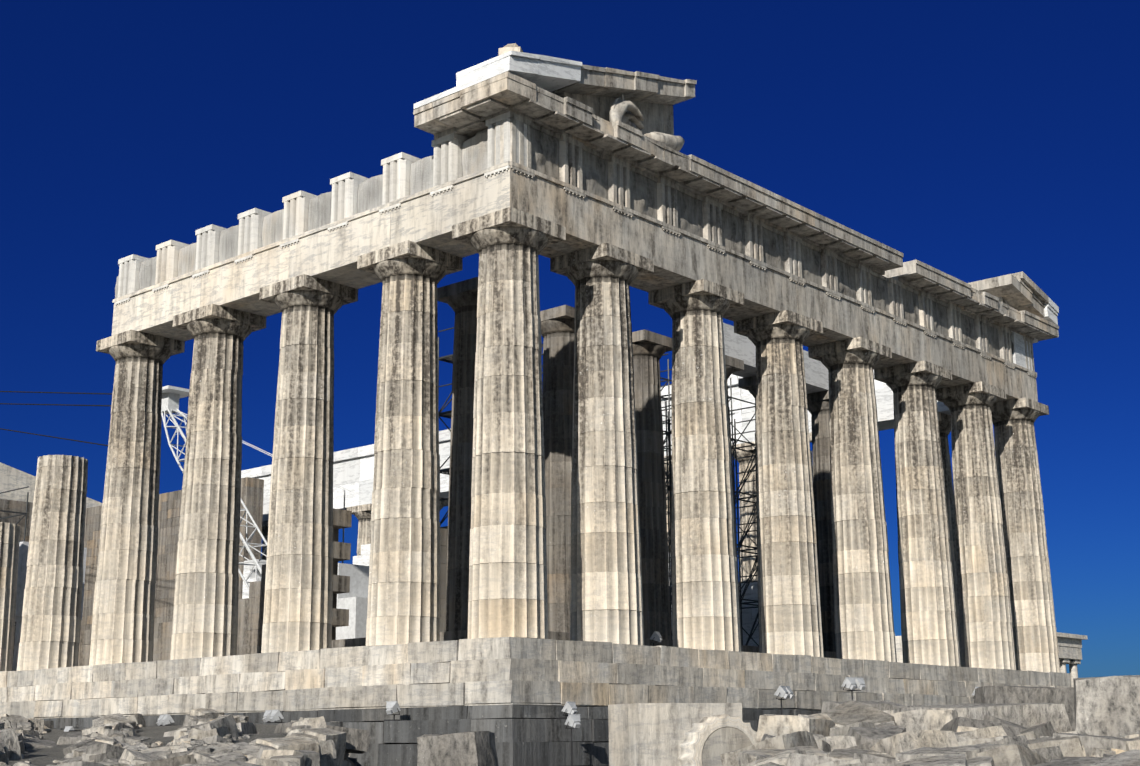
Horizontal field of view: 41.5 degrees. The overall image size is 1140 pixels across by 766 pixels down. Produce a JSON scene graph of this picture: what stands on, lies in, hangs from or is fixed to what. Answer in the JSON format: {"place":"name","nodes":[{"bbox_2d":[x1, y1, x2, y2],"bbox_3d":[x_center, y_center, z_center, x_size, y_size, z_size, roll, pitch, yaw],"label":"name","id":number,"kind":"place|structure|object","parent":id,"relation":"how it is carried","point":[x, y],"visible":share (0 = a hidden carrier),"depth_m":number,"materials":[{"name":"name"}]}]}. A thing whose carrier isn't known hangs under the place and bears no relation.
{"place":"outdoors","nodes":[
{"label":"outdoors","id":0,"kind":"place"},
{"bbox_2d":[0,391,111,445],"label":"overhead cables","id":1,"kind":"object","parent":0,"point":[55,404],"depth_m":68.03,"materials":[{"name":"metal"}]},
{"bbox_2d":[8,724,608,765],"bbox_3d":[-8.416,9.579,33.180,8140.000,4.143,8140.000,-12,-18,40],"label":"terrain","id":2,"kind":"structure","parent":0,"point":[42,756],"depth_m":27.66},
{"bbox_2d":[43,705,820,765],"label":"foundation courses","id":3,"kind":"object","parent":2,"relation":"on","point":[531,735],"visible":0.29,"depth_m":32.74,"materials":[{"name":"grey stone"}]},
{"bbox_2d":[0,637,1073,718],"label":"krepis steps","id":4,"kind":"structure","parent":3,"relation":"on","point":[505,671],"depth_m":38.90,"materials":[{"name":"stone"}]},
{"bbox_2d":[0,455,87,670],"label":"peristyle columns","id":5,"kind":"structure","parent":4,"relation":"on","point":[51,625],"depth_m":49.68,"materials":[{"name":"stone"}]},
{"bbox_2d":[12,541,86,670],"bbox_3d":[-21.733,8.939,57.512,7.000,4.900,2.640,-12,-18,40],"label":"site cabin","id":6,"kind":"object","parent":4,"relation":"on","point":[22,562],"visible":0.12,"depth_m":54.62,"materials":[{"name":"white metal"}]},
{"bbox_2d":[161,385,368,639],"bbox_3d":[-13.806,5.505,64.521,18.076,13.280,2.940,-13,-18,41],"label":"crane","id":7,"kind":"object","parent":4,"relation":"on","point":[354,600],"visible":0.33,"depth_m":60.09,"materials":[{"name":"paint"}]},
{"bbox_2d":[0,327,758,645],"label":"scaffolding","id":8,"kind":"object","parent":4,"relation":"on","point":[448,414],"visible":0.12,"depth_m":55.99,"materials":[{"name":"metal"}]},
{"bbox_2d":[0,477,835,667],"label":"old cella walls","id":9,"kind":"structure","parent":4,"relation":"on","point":[250,620],"depth_m":83.02,"materials":[{"name":"stone"}]},
{"bbox_2d":[242,450,812,645],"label":"stone blocks","id":10,"kind":"structure","parent":9,"relation":"on","point":[749,615],"depth_m":60.42,"materials":[{"name":"stone"}]},
{"bbox_2d":[437,277,835,651],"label":"inner columns","id":11,"kind":"structure","parent":9,"relation":"on","point":[650,348],"depth_m":47.40,"materials":[{"name":"grey stone"}]},
{"bbox_2d":[723,323,828,393],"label":"stone beams","id":12,"kind":"structure","parent":11,"relation":"on","point":[739,346],"depth_m":55.39,"materials":[{"name":"white stone"}]},
{"bbox_2d":[89,207,1059,672],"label":"columns","id":13,"kind":"structure","parent":4,"relation":"on","point":[1005,599],"depth_m":43.05,"materials":[{"name":"stone"}]},
{"bbox_2d":[112,161,509,340],"bbox_3d":[-7.647,-3.336,43.841,17.848,1.358,1.782,-12,-18,40],"label":"architrave","id":14,"kind":"object","parent":13,"relation":"on","point":[425,217],"visible":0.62,"depth_m":42.33,"materials":[{"name":"stone"}]},
{"bbox_2d":[115,132,487,298],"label":"metopes","id":15,"kind":"object","parent":14,"relation":"on","point":[474,154],"visible":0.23,"depth_m":42.91,"materials":[{"name":"stone"}]},
{"bbox_2d":[114,111,526,305],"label":"triglyphs","id":16,"kind":"object","parent":14,"relation":"on","point":[447,165],"visible":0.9,"depth_m":42.23,"materials":[{"name":"stone"}]},
{"bbox_2d":[478,161,1037,401],"bbox_3d":[7.896,-2.193,49.124,1.782,1.358,30.315,-12,-18,40],"label":"architrave","id":17,"kind":"object","parent":13,"relation":"on","point":[590,220],"visible":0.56,"depth_m":45.05,"materials":[{"name":"stone"}]},
{"bbox_2d":[476,111,1036,377],"bbox_3d":[7.923,-3.402,49.380,1.672,1.580,30.304,-12,-18,40],"label":"frieze","id":18,"kind":"object","parent":17,"relation":"on","point":[570,161],"visible":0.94,"depth_m":45.19,"materials":[{"name":"stone"}]},
{"bbox_2d":[413,71,1058,340],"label":"cornice","id":19,"kind":"structure","parent":18,"relation":"on","point":[468,112],"depth_m":43.09,"materials":[{"name":"stone"}]},
{"bbox_2d":[498,43,684,150],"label":"pediment sculpture casts","id":20,"kind":"object","parent":19,"relation":"on","point":[619,107],"visible":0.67,"depth_m":41.21,"materials":[{"name":"stone"}]},
{"bbox_2d":[414,51,1058,324],"bbox_3d":[7.794,-5.297,49.940,3.562,1.186,31.925,-12,-18,40],"label":"pediment corner","id":21,"kind":"object","parent":19,"relation":"on","point":[549,73],"visible":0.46,"depth_m":38.18,"materials":[{"name":"stone"}]},
{"bbox_2d":[551,64,1048,317],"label":"pediment remains","id":22,"kind":"object","parent":19,"relation":"on","point":[653,98],"visible":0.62,"depth_m":42.48,"materials":[{"name":"stone"}]},
{"bbox_2d":[261,412,960,665],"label":"inner columns","id":23,"kind":"structure","parent":4,"relation":"on","point":[362,513],"depth_m":65.89,"materials":[{"name":"stone"}]},
{"bbox_2d":[241,331,1037,520],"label":"entablature","id":24,"kind":"structure","parent":23,"relation":"on","point":[353,470],"depth_m":79.19,"materials":[{"name":"stone"}]},
{"bbox_2d":[63,637,974,765],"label":"floodlight stands","id":25,"kind":"object","parent":2,"relation":"on","point":[781,699],"visible":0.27,"depth_m":33.61,"materials":[{"name":"metal"}]},
{"bbox_2d":[64,631,978,731],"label":"floodlights","id":26,"kind":"object","parent":25,"relation":"on","point":[785,692],"visible":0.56,"depth_m":34.77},
{"bbox_2d":[0,705,1139,765],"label":"rubble stones","id":27,"kind":"object","parent":2,"relation":"on","point":[913,734],"visible":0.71,"depth_m":19.04,"materials":[{"name":"grey stone"}]},
{"bbox_2d":[0,701,1139,765],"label":"rocks","id":28,"kind":"object","parent":2,"relation":"on","point":[789,731],"visible":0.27,"depth_m":21.08,"materials":[{"name":"grey stone"}]},
{"bbox_2d":[23,675,1139,765],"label":"fallen blocks","id":29,"kind":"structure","parent":2,"relation":"on","point":[1104,706],"depth_m":26.77,"materials":[{"name":"stone"}]},
{"bbox_2d":[608,703,756,765],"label":"stone block","id":30,"kind":"object","parent":2,"relation":"on","point":[674,734],"visible":0.77,"depth_m":23.49,"materials":[{"name":"stone"}]},
{"bbox_2d":[895,632,1087,686],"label":"distant building","id":31,"kind":"structure","parent":2,"relation":"on","point":[1069,649],"depth_m":115.89,"materials":[{"name":"stone"}]},
{"bbox_2d":[0,0,1139,677],"label":"sky","id":32,"kind":"structure","parent":0,"point":[970,140],"materials":[{"name":"blue"}]},
{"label":"peristyle columns","id":33,"kind":"object","parent":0,"visible":0},
{"bbox_2d":[0,462,102,507],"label":"entablature","id":34,"kind":"structure","parent":33,"relation":"on","point":[11,478],"depth_m":99.19,"materials":[{"name":"stone"}]}
]}

